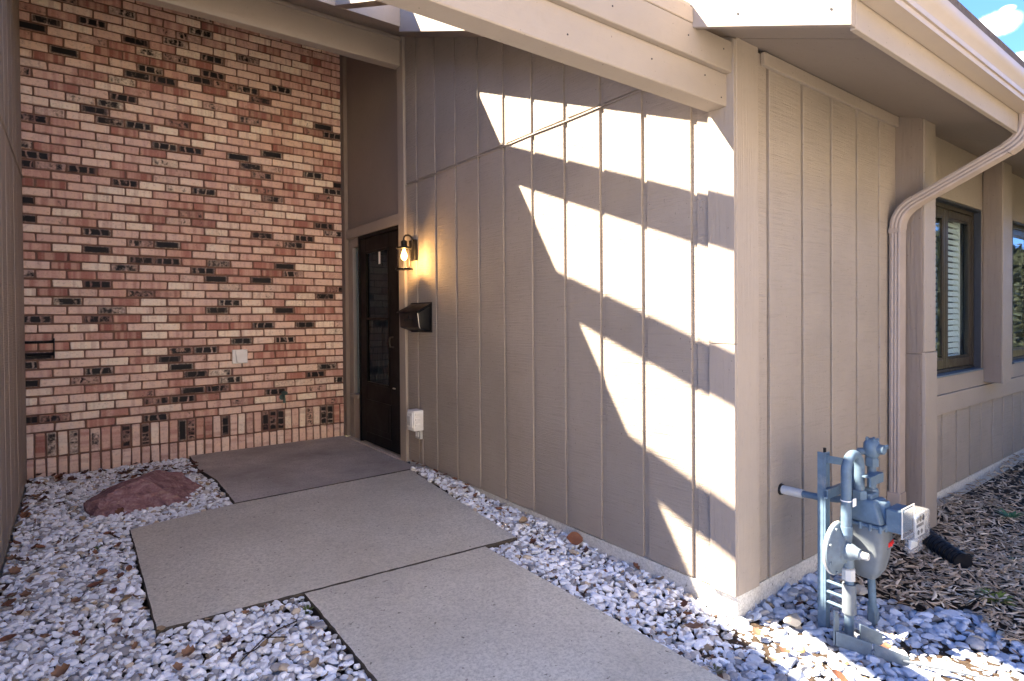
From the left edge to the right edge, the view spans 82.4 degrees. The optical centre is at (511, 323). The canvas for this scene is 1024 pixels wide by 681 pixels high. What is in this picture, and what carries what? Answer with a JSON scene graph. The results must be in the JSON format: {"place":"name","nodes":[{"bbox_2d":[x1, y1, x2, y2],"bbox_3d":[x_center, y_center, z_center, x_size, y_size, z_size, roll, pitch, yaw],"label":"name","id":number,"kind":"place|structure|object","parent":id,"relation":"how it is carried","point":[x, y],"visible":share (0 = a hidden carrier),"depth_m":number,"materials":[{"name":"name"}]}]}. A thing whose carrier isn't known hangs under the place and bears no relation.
{"place":"outdoors","nodes":[
{"label":"outdoors","id":0,"kind":"place"},
{"bbox_2d":[129,436,725,680],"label":"path","id":1,"kind":"structure","parent":0,"point":[388,567],"depth_m":2.95,"materials":[{"name":"concrete"}]},
{"bbox_2d":[0,461,1023,680],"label":"soil","id":2,"kind":"structure","parent":0,"point":[907,649],"depth_m":2.88,"materials":[{"name":"brown soil"}]},
{"bbox_2d":[0,0,26,577],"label":"neighbour wall","id":3,"kind":"structure","parent":2,"relation":"on","point":[13,461],"depth_m":3.87,"materials":[{"name":"paint"}]},
{"bbox_2d":[83,470,203,522],"bbox_3d":[-2.633,1.328,4.310,0.874,0.420,0.687,10,-3,-44],"label":"boulder","id":4,"kind":"object","parent":2,"relation":"on","point":[156,488],"visible":0.55,"depth_m":4.15,"materials":[{"name":"red stone"}]},
{"bbox_2d":[0,457,371,680],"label":"white gravel","id":5,"kind":"structure","parent":2,"relation":"on","point":[236,626],"depth_m":2.56,"materials":[{"name":"white gravel"}]},
{"bbox_2d":[0,583,9,590],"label":"fallen leaf","id":6,"kind":"object","parent":5,"relation":"on","point":[5,587],"visible":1,"depth_m":2.84,"materials":[{"name":"brown plant"}]},
{"bbox_2d":[0,634,16,641],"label":"fallen leaf","id":7,"kind":"object","parent":5,"relation":"on","point":[6,637],"visible":1,"depth_m":2.38,"materials":[{"name":"brown plant"}]},
{"bbox_2d":[1,598,16,605],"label":"fallen leaf","id":8,"kind":"object","parent":5,"relation":"on","point":[10,602],"visible":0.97,"depth_m":2.70,"materials":[{"name":"brown plant"}]},
{"bbox_2d":[5,554,16,559],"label":"fallen leaf","id":9,"kind":"object","parent":5,"relation":"on","point":[11,557],"visible":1,"depth_m":3.18,"materials":[{"name":"brown plant"}]},
{"bbox_2d":[8,565,22,574],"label":"fallen leaf","id":10,"kind":"object","parent":5,"relation":"on","point":[14,570],"visible":1,"depth_m":3.01,"materials":[{"name":"brown plant"}]},
{"bbox_2d":[19,590,32,596],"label":"fallen leaf","id":11,"kind":"object","parent":5,"relation":"on","point":[25,593],"visible":1,"depth_m":2.77,"materials":[{"name":"brown plant"}]},
{"bbox_2d":[19,511,32,516],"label":"fallen leaf","id":12,"kind":"object","parent":5,"relation":"on","point":[22,513],"visible":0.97,"depth_m":3.91,"materials":[{"name":"brown plant"}]},
{"bbox_2d":[36,544,44,547],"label":"fallen leaf","id":13,"kind":"object","parent":5,"relation":"on","point":[40,546],"visible":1,"depth_m":3.35,"materials":[{"name":"brown plant"}]},
{"bbox_2d":[38,633,50,637],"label":"fallen leaf","id":14,"kind":"object","parent":5,"relation":"on","point":[45,635],"visible":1,"depth_m":2.38,"materials":[{"name":"brown plant"}]},
{"bbox_2d":[51,662,69,677],"bbox_3d":[-1.653,1.275,2.148,0.060,0.024,0.056,-25,38,-29],"label":"fallen leaf","id":15,"kind":"object","parent":5,"relation":"on","point":[58,671],"visible":1,"depth_m":2.15,"materials":[{"name":"brown plant"}]},
{"bbox_2d":[70,597,80,601],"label":"fallen leaf","id":16,"kind":"object","parent":5,"relation":"on","point":[77,599],"visible":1,"depth_m":2.69,"materials":[{"name":"brown plant"}]},
{"bbox_2d":[72,630,80,635],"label":"fallen leaf","id":17,"kind":"object","parent":5,"relation":"on","point":[76,633],"visible":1,"depth_m":2.42,"materials":[{"name":"brown plant"}]},
{"bbox_2d":[86,581,101,586],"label":"fallen leaf","id":18,"kind":"object","parent":5,"relation":"on","point":[94,584],"visible":1,"depth_m":2.85,"materials":[{"name":"brown plant"}]},
{"bbox_2d":[97,569,107,573],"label":"fallen leaf","id":19,"kind":"object","parent":5,"relation":"on","point":[102,571],"visible":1,"depth_m":3.01,"materials":[{"name":"brown plant"}]},
{"bbox_2d":[110,587,116,592],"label":"fallen leaf","id":20,"kind":"object","parent":5,"relation":"on","point":[113,590],"visible":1,"depth_m":2.80,"materials":[{"name":"brown plant"}]},
{"bbox_2d":[112,618,121,622],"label":"fallen leaf","id":21,"kind":"object","parent":5,"relation":"on","point":[115,620],"visible":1,"depth_m":2.51,"materials":[{"name":"brown plant"}]},
{"bbox_2d":[115,507,123,513],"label":"fallen leaf","id":22,"kind":"object","parent":5,"relation":"on","point":[118,510],"visible":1,"depth_m":3.97,"materials":[{"name":"brown plant"}]},
{"bbox_2d":[118,594,131,603],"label":"fallen leaf","id":23,"kind":"object","parent":5,"relation":"on","point":[125,597],"visible":1,"depth_m":2.71,"materials":[{"name":"brown plant"}]},
{"bbox_2d":[130,641,137,649],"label":"fallen leaf","id":24,"kind":"object","parent":5,"relation":"on","point":[134,645],"visible":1,"depth_m":2.32,"materials":[{"name":"brown plant"}]},
{"bbox_2d":[157,625,165,629],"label":"fallen leaf","id":25,"kind":"object","parent":5,"relation":"on","point":[161,627],"visible":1,"depth_m":2.46,"materials":[{"name":"brown plant"}]},
{"bbox_2d":[172,662,183,670],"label":"fallen leaf","id":26,"kind":"object","parent":5,"relation":"on","point":[177,666],"visible":1,"depth_m":2.17,"materials":[{"name":"brown plant"}]},
{"bbox_2d":[181,644,194,656],"bbox_3d":[-1.252,1.271,2.265,0.051,0.020,0.058,-5,20,-9],"label":"fallen leaf","id":27,"kind":"object","parent":5,"relation":"on","point":[188,650],"visible":1,"depth_m":2.27,"materials":[{"name":"brown plant"}]},
{"bbox_2d":[221,635,231,642],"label":"fallen leaf","id":28,"kind":"object","parent":5,"relation":"on","point":[227,638],"visible":1,"depth_m":2.36,"materials":[{"name":"brown plant"}]},
{"bbox_2d":[228,651,236,660],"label":"fallen leaf","id":29,"kind":"object","parent":5,"relation":"on","point":[232,656],"visible":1,"depth_m":2.25,"materials":[{"name":"brown plant"}]},
{"bbox_2d":[239,636,286,662],"bbox_3d":[-1.004,1.280,2.321,0.073,0.009,0.210,0,1,33],"label":"twig","id":30,"kind":"object","parent":5,"relation":"on","point":[260,642],"visible":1,"depth_m":2.36,"materials":[{"name":"wood"}]},
{"bbox_2d":[260,640,267,646],"bbox_3d":[-0.985,1.272,2.329,0.034,0.010,0.036,-23,17,-23],"label":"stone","id":31,"kind":"object","parent":5,"relation":"on","point":[263,643],"visible":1,"depth_m":2.33,"materials":[{"name":"beige stone"}]},
{"bbox_2d":[243,621,296,654],"bbox_3d":[-0.986,1.279,2.386,0.026,0.009,0.280,0,1,21],"label":"twig","id":32,"kind":"object","parent":5,"relation":"on","point":[270,636],"visible":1,"depth_m":2.40,"materials":[{"name":"wood"}]},
{"bbox_2d":[301,605,313,613],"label":"weed","id":33,"kind":"object","parent":5,"relation":"on","point":[307,607],"visible":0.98,"depth_m":2.65,"materials":[{"name":"green plant"}]},
{"bbox_2d":[309,657,319,667],"bbox_3d":[-0.741,1.274,2.201,0.042,0.014,0.042,-27,24,-5],"label":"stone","id":34,"kind":"object","parent":5,"relation":"on","point":[313,663],"visible":1,"depth_m":2.21,"materials":[{"name":"beige stone"}]},
{"bbox_2d":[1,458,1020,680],"bbox_3d":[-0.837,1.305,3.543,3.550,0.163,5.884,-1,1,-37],"label":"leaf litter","id":35,"kind":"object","parent":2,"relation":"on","point":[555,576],"visible":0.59,"depth_m":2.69,"materials":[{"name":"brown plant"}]},
{"bbox_2d":[340,36,754,619],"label":"entry wall","id":36,"kind":"structure","parent":2,"relation":"on","point":[568,365],"depth_m":3.63,"materials":[{"name":"paint"}]},
{"bbox_2d":[358,225,400,454],"bbox_3d":[-1.293,0.164,5.745,0.128,2.142,1.016,-1,1,-37],"label":"storm door","id":37,"kind":"structure","parent":36,"relation":"in","point":[378,255],"depth_m":5.76,"materials":[{"name":"black metal"}]},
{"bbox_2d":[395,234,416,269],"bbox_3d":[-0.879,-0.606,4.976,0.147,0.308,0.295,0,1,21],"label":"wall lamp","id":38,"kind":"object","parent":36,"relation":"attached to","point":[412,247],"visible":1,"depth_m":4.94,"materials":[{"name":"black metal"}]},
{"bbox_2d":[397,302,431,332],"bbox_3d":[-0.832,-0.051,4.965,0.144,0.253,0.378,-1,1,-37],"label":"mailbox","id":39,"kind":"object","parent":36,"relation":"attached to","point":[415,317],"visible":1,"depth_m":4.87,"materials":[{"name":"black paint"}]},
{"bbox_2d":[407,408,423,465],"bbox_3d":[-0.829,1.000,5.014,0.107,0.521,0.128,-1,1,-37],"label":"utility box","id":40,"kind":"object","parent":36,"relation":"attached to","point":[415,420],"visible":0.98,"depth_m":4.98,"materials":[{"name":"white plastic"}]},
{"bbox_2d":[410,466,763,671],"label":"white gravel","id":41,"kind":"structure","parent":2,"relation":"on","point":[621,588],"depth_m":2.92,"materials":[{"name":"white gravel"}]},
{"bbox_2d":[519,516,527,522],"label":"fallen leaf","id":42,"kind":"object","parent":41,"relation":"on","point":[523,519],"visible":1,"depth_m":3.67,"materials":[{"name":"beige plant"}]},
{"bbox_2d":[567,532,582,544],"bbox_3d":[0.365,1.253,3.411,0.100,0.077,0.011,12,-36,-12],"label":"fallen leaf","id":43,"kind":"object","parent":41,"relation":"on","point":[575,538],"visible":1,"depth_m":3.41,"materials":[{"name":"brown plant"}]},
{"bbox_2d":[633,562,639,569],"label":"fallen leaf","id":44,"kind":"object","parent":41,"relation":"on","point":[636,565],"visible":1,"depth_m":3.08,"materials":[{"name":"brown plant"}]},
{"bbox_2d":[680,599,687,606],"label":"fallen leaf","id":45,"kind":"object","parent":41,"relation":"on","point":[684,602],"visible":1,"depth_m":2.71,"materials":[{"name":"brown plant"}]},
{"bbox_2d":[684,622,702,628],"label":"fallen leaf","id":46,"kind":"object","parent":41,"relation":"on","point":[695,625],"visible":1,"depth_m":2.51,"materials":[{"name":"brown plant"}]},
{"bbox_2d":[701,570,1023,680],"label":"white gravel","id":47,"kind":"structure","parent":2,"relation":"on","point":[772,612],"depth_m":2.44,"materials":[{"name":"white gravel"}]},
{"bbox_2d":[707,663,725,673],"bbox_3d":[0.784,1.326,2.243,0.069,0.016,0.067,-1,1,-37],"label":"weed","id":48,"kind":"object","parent":47,"relation":"on","point":[716,668],"visible":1,"depth_m":2.25,"materials":[{"name":"green plant"}]},
{"bbox_2d":[752,627,760,635],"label":"fallen leaf","id":49,"kind":"object","parent":47,"relation":"on","point":[756,631],"visible":1,"depth_m":2.50,"materials":[{"name":"yellow plant"}]},
{"bbox_2d":[766,656,777,661],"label":"fallen leaf","id":50,"kind":"object","parent":47,"relation":"on","point":[771,659],"visible":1,"depth_m":2.30,"materials":[{"name":"brown plant"}]},
{"bbox_2d":[779,646,790,652],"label":"fallen leaf","id":51,"kind":"object","parent":47,"relation":"on","point":[784,649],"visible":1,"depth_m":2.36,"materials":[{"name":"orange plant"}]},
{"bbox_2d":[783,613,800,626],"bbox_3d":[1.236,1.310,2.591,0.066,0.049,0.076,0,1,12],"label":"stone","id":52,"kind":"object","parent":47,"relation":"on","point":[793,619],"visible":1,"depth_m":2.56,"materials":[{"name":"white stone"}]},
{"bbox_2d":[787,588,798,595],"bbox_3d":[1.345,1.287,2.802,0.050,0.030,0.074,0,1,28],"label":"stone","id":53,"kind":"object","parent":47,"relation":"on","point":[793,591],"visible":1,"depth_m":2.79,"materials":[{"name":"white stone"}]},
{"bbox_2d":[794,645,805,652],"bbox_3d":[1.174,1.327,2.383,0.041,0.025,0.040,-1,1,-37],"label":"stone","id":54,"kind":"object","parent":47,"relation":"on","point":[799,648],"visible":1,"depth_m":2.37,"materials":[{"name":"white stone"}]},
{"bbox_2d":[832,669,847,680],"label":"fallen leaf","id":55,"kind":"object","parent":47,"relation":"on","point":[839,675],"visible":1,"depth_m":2.19,"materials":[{"name":"orange plant"}]},
{"bbox_2d":[856,584,867,594],"bbox_3d":[1.678,1.286,2.830,0.075,0.036,0.071,-1,1,-37],"label":"stone","id":56,"kind":"object","parent":47,"relation":"on","point":[862,590],"visible":0.69,"depth_m":2.81,"materials":[{"name":"white stone"}]},
{"bbox_2d":[880,642,892,648],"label":"fallen leaf","id":57,"kind":"object","parent":47,"relation":"on","point":[886,645],"visible":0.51,"depth_m":2.38,"materials":[{"name":"plant"}]},
{"bbox_2d":[833,609,1001,680],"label":"angle iron","id":58,"kind":"object","parent":47,"relation":"on","point":[869,637],"visible":0.95,"depth_m":2.36,"materials":[{"name":"metal"}]},
{"bbox_2d":[709,37,1023,603],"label":"front wall","id":59,"kind":"structure","parent":2,"relation":"on","point":[830,178],"depth_m":3.31,"materials":[{"name":"paint"}]},
{"bbox_2d":[282,0,1023,178],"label":"house roof","id":60,"kind":"structure","parent":59,"relation":"on","point":[860,49],"depth_m":2.61,"materials":[{"name":"paint"}]},
{"bbox_2d":[137,0,731,111],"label":"open rafters","id":61,"kind":"object","parent":60,"relation":"attached to","point":[664,49],"visible":0.98,"depth_m":2.34,"materials":[{"name":"paint"}]},
{"bbox_2d":[860,0,1023,113],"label":"gutter","id":62,"kind":"object","parent":60,"relation":"attached to","point":[909,21],"depth_m":2.35,"materials":[{"name":"beige metal"}]},
{"bbox_2d":[778,436,929,636],"bbox_3d":[1.424,0.947,2.591,0.406,0.884,0.625,-1,1,-37],"label":"gas meter","id":63,"kind":"object","parent":59,"relation":"attached to","point":[857,538],"visible":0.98,"depth_m":2.50,"materials":[{"name":"grey metal"}]},
{"bbox_2d":[887,112,1023,505],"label":"downspout","id":64,"kind":"object","parent":59,"relation":"attached to","point":[907,208],"visible":0.98,"depth_m":3.57,"materials":[{"name":"metal"}]},
{"bbox_2d":[935,197,983,377],"bbox_3d":[3.137,-0.261,4.380,1.457,1.284,0.264,-1,1,-37],"label":"window","id":65,"kind":"structure","parent":59,"relation":"in","point":[955,363],"depth_m":4.69,"materials":[{"name":"brown metal"}]},
{"bbox_2d":[1012,221,1023,363],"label":"window","id":66,"kind":"structure","parent":59,"relation":"in","point":[1017,228],"depth_m":5.54,"materials":[{"name":"brown metal"}]},
{"bbox_2d":[837,453,1023,643],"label":"mulch","id":67,"kind":"object","parent":2,"relation":"on","point":[988,572],"visible":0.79,"depth_m":3.14,"materials":[{"name":"brown plant"}]},
{"bbox_2d":[909,511,972,570],"bbox_3d":[2.392,1.211,3.353,0.097,0.189,0.536,0,1,2],"label":"drain hose","id":68,"kind":"object","parent":67,"relation":"on","point":[935,543],"visible":0.55,"depth_m":3.19,"materials":[{"name":"black plastic"}]},
{"bbox_2d":[965,586,1009,605],"bbox_3d":[2.239,1.279,2.756,0.398,0.009,0.012,-1,1,-27],"label":"twig","id":69,"kind":"object","parent":67,"relation":"on","point":[986,594],"visible":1,"depth_m":2.75,"materials":[{"name":"brown plant"}]},
{"bbox_2d":[975,586,1017,606],"bbox_3d":[2.280,1.285,2.750,0.177,0.041,0.171,-1,1,-37],"label":"weed","id":70,"kind":"object","parent":67,"relation":"on","point":[1000,594],"visible":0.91,"depth_m":2.75,"materials":[{"name":"green plant"}]},
{"bbox_2d":[996,508,1022,517],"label":"weed","id":71,"kind":"object","parent":67,"relation":"on","point":[1010,515],"visible":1,"depth_m":3.82,"materials":[{"name":"green plant"}]},
{"bbox_2d":[958,0,1023,60],"label":"sky","id":72,"kind":"structure","parent":0,"point":[1005,18],"materials":[{"name":"blue"}]},
{"label":"ground","id":73,"kind":"structure","parent":0,"visible":0},
{"bbox_2d":[19,0,345,483],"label":"brick wall","id":74,"kind":"structure","parent":73,"relation":"on","point":[181,207],"depth_m":5.49,"materials":[{"name":"brown brick"}]},
{"bbox_2d":[25,338,54,357],"bbox_3d":[-3.964,0.209,4.871,0.250,0.165,0.044,-1,1,-38],"label":"iron bracket","id":75,"kind":"object","parent":74,"relation":"attached to","point":[40,354],"visible":0.62,"depth_m":4.89,"materials":[{"name":"black metal"}]},
{"bbox_2d":[232,349,247,363],"bbox_3d":[-2.702,0.328,5.816,0.140,0.138,0.059,-1,1,-37],"label":"vent cover","id":76,"kind":"object","parent":74,"relation":"attached to","point":[240,356],"visible":1,"depth_m":5.80,"materials":[{"name":"white plastic"}]},
{"bbox_2d":[279,391,287,402],"bbox_3d":[-2.357,0.757,6.044,0.064,0.120,0.123,-1,1,-37],"label":"hose tap","id":77,"kind":"object","parent":74,"relation":"attached to","point":[282,395],"visible":1,"depth_m":6.02,"materials":[{"name":"black metal"}]}
]}

